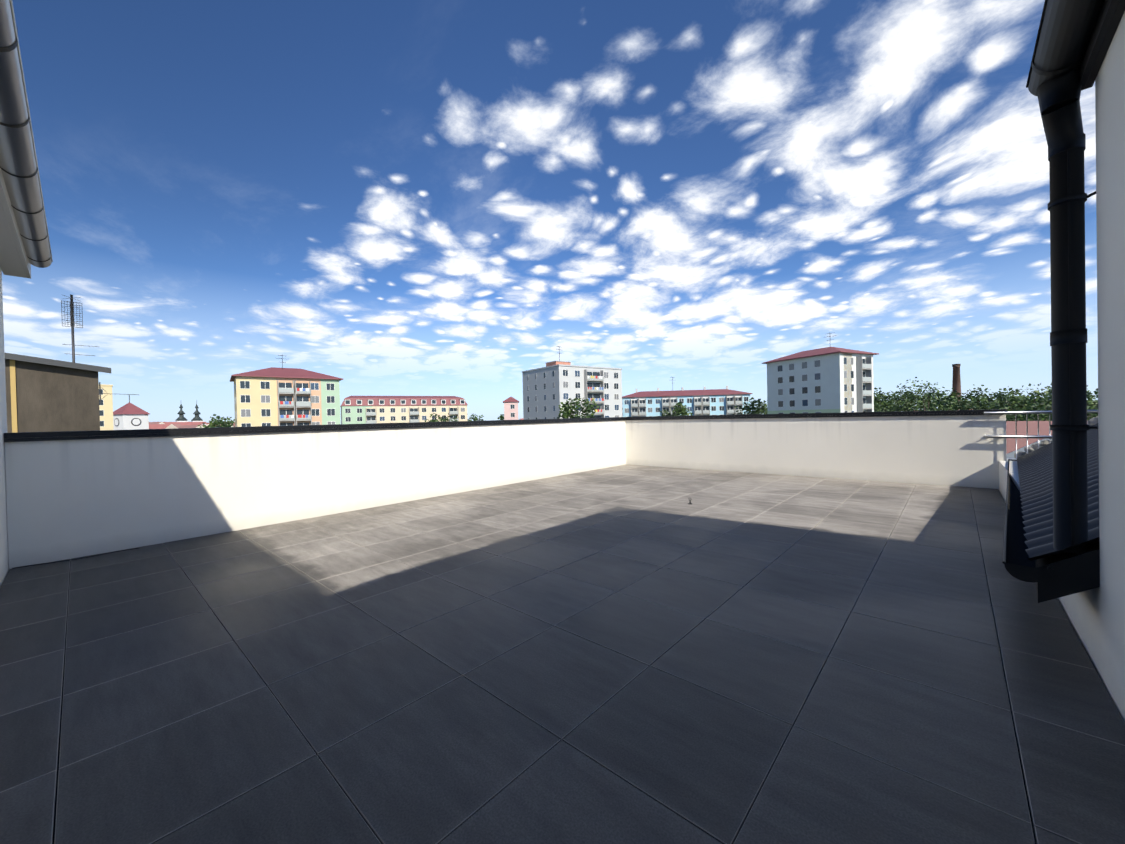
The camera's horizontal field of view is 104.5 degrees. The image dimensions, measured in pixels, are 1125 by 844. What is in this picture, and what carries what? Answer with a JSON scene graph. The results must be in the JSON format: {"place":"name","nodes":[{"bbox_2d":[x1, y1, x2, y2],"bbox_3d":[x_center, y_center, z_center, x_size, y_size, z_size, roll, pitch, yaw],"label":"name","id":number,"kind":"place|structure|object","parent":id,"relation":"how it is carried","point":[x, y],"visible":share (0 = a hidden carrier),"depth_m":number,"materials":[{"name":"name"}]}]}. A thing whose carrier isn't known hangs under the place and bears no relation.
{"place":"outdoors","nodes":[
{"label":"outdoors","id":0,"kind":"place"},
{"bbox_2d":[5,353,110,432],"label":"building","id":1,"kind":"structure","parent":0,"point":[46,395],"depth_m":10.24,"materials":[{"name":"brown"}]},
{"bbox_2d":[61,294,136,402],"bbox_3d":[-11.666,-1.820,10.987,1.417,2.720,0.585,-1,1,-10],"label":"aerial mast","id":2,"kind":"object","parent":1,"relation":"attached to","point":[71,316],"visible":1,"depth_m":10.84,"materials":[{"name":"grey metal"}]},
{"bbox_2d":[99,384,113,429],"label":"building","id":3,"kind":"structure","parent":0,"point":[106,411],"depth_m":116.05,"materials":[{"name":"paint"}]},
{"bbox_2d":[230,355,343,426],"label":"apartment building","id":4,"kind":"structure","parent":0,"point":[274,396],"depth_m":90.79,"materials":[{"name":"paint"}]},
{"bbox_2d":[503,397,518,419],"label":"pink house","id":5,"kind":"structure","parent":0,"point":[510,408],"depth_m":148.85,"materials":[{"name":"paint"}]},
{"bbox_2d":[2,0,1097,422],"label":"sky","id":6,"kind":"structure","parent":0,"point":[381,197],"materials":[{"name":"blue"}]},
{"bbox_2d":[0,464,1124,843],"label":"terrace floor","id":7,"kind":"structure","parent":0,"point":[632,654],"depth_m":1.91,"materials":[{"name":"tile"}]},
{"bbox_2d":[12,548,138,568],"bbox_3d":[-4.241,1.194,3.831,0.754,0.008,0.056,-2,1,-44],"label":"loose cable","id":8,"kind":"object","parent":7,"relation":"on","point":[74,559],"visible":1,"depth_m":3.79,"materials":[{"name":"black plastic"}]},
{"bbox_2d":[4,413,1006,568],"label":"parapet walls","id":9,"kind":"structure","parent":7,"relation":"on","point":[68,499],"depth_m":5.85,"materials":[{"name":"white paint"}]},
{"bbox_2d":[4,409,1006,441],"bbox_3d":[0.792,-0.009,5.061,6.672,0.079,9.398,-1,1,42],"label":"parapet coping","id":10,"kind":"object","parent":9,"relation":"on","point":[43,436],"visible":0.92,"depth_m":5.80,"materials":[{"name":"black metal"}]},
{"bbox_2d":[984,410,1097,457],"bbox_3d":[6.493,0.168,5.748,1.345,0.654,0.092,-1,1,42],"label":"stainless railing","id":11,"kind":"object","parent":9,"relation":"attached to","point":[1027,436],"visible":0.6,"depth_m":5.90,"materials":[{"name":"silver metal"}]},
{"bbox_2d":[0,11,1124,722],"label":"house walls","id":12,"kind":"structure","parent":7,"relation":"on","point":[1096,617],"depth_m":1.70,"materials":[{"name":"white paint"}]},
{"bbox_2d":[0,169,30,278],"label":"eave boards","id":13,"kind":"object","parent":12,"relation":"attached to","point":[14,260],"visible":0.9,"depth_m":3.24,"materials":[{"name":"grey paint"}]},
{"bbox_2d":[0,0,52,267],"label":"zinc gutter","id":14,"kind":"object","parent":13,"relation":"attached to","point":[19,167],"visible":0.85,"depth_m":2.25,"materials":[{"name":"grey"}]},
{"bbox_2d":[1002,459,1053,582],"bbox_3d":[4.217,0.622,4.027,5.898,0.094,0.159,-2,1,-44],"label":"gutter","id":15,"kind":"object","parent":12,"relation":"attached to","point":[1017,563],"visible":0.52,"depth_m":2.45,"materials":[{"name":"black metal"}]},
{"bbox_2d":[1017,423,1099,560],"bbox_3d":[5.112,-0.290,3.132,5.918,1.731,2.550,-2,1,-44],"label":"roof sheet","id":16,"kind":"object","parent":12,"relation":"on","point":[1035,471],"visible":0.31,"depth_m":2.96,"materials":[{"name":"grey metal"}]},
{"bbox_2d":[1014,416,1097,457],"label":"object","id":17,"kind":"object","parent":16,"relation":"on","point":[1090,422],"visible":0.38,"depth_m":5.91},
{"bbox_2d":[1026,0,1103,553],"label":"downspout","id":18,"kind":"object","parent":12,"relation":"attached to","point":[1065,30],"visible":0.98,"depth_m":1.90,"materials":[{"name":"black metal"}]},
{"bbox_2d":[1035,541,1099,602],"bbox_3d":[5.129,-0.189,3.119,5.918,1.858,2.521,-2,1,-44],"label":"flashing","id":19,"kind":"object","parent":12,"relation":"attached to","point":[1072,573],"depth_m":1.91,"materials":[{"name":"black metal"}]},
{"bbox_2d":[1079,0,1124,90],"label":"soffit","id":20,"kind":"structure","parent":12,"relation":"attached to","point":[1110,15],"depth_m":1.63,"materials":[{"name":"black metal"}]},
{"bbox_2d":[522,346,621,419],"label":"apartment building","id":21,"kind":"structure","parent":0,"point":[549,387],"depth_m":109.88,"materials":[{"name":"paint"}]},
{"bbox_2d":[622,377,752,416],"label":"apartment building","id":22,"kind":"structure","parent":0,"point":[695,402],"depth_m":144.48,"materials":[{"name":"paint"}]},
{"bbox_2d":[762,333,878,413],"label":"apartment building","id":23,"kind":"structure","parent":0,"point":[831,380],"depth_m":94.22,"materials":[{"name":"paint"}]},
{"bbox_2d":[1006,421,1051,458],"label":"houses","id":24,"kind":"structure","parent":0,"point":[1021,430],"depth_m":22.57,"materials":[{"name":"brown tile"}]},
{"label":"ground","id":25,"kind":"structure","parent":0,"visible":0},
{"bbox_2d":[113,395,149,429],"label":"clock tower","id":26,"kind":"structure","parent":25,"relation":"on","point":[129,416],"depth_m":181.99,"materials":[{"name":"white paint"}]},
{"bbox_2d":[176,400,202,421],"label":"church towers","id":27,"kind":"structure","parent":25,"relation":"on","point":[182,418],"depth_m":317.25,"materials":[{"name":"grey metal"}]},
{"bbox_2d":[340,396,467,423],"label":"apartment building","id":28,"kind":"structure","parent":25,"relation":"on","point":[377,409],"depth_m":151.49,"materials":[{"name":"beige paint"}]},
{"bbox_2d":[149,409,972,428],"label":"town houses","id":29,"kind":"structure","parent":25,"relation":"on","point":[162,425],"depth_m":205.53,"materials":[{"name":"brown tile"}]},
{"bbox_2d":[198,384,1097,427],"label":"trees","id":30,"kind":"object","parent":25,"relation":"on","point":[978,402],"visible":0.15,"depth_m":168.77,"materials":[{"name":"green plant"}]},
{"bbox_2d":[425,377,1097,421],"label":"trees","id":31,"kind":"object","parent":25,"relation":"on","point":[681,409],"visible":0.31,"depth_m":112.78,"materials":[{"name":"green plant"}]},
{"bbox_2d":[952,364,961,400],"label":"brick chimney stack","id":32,"kind":"object","parent":25,"relation":"on","point":[956,382],"visible":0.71,"depth_m":221.12,"materials":[{"name":"brown brick"}]}
]}

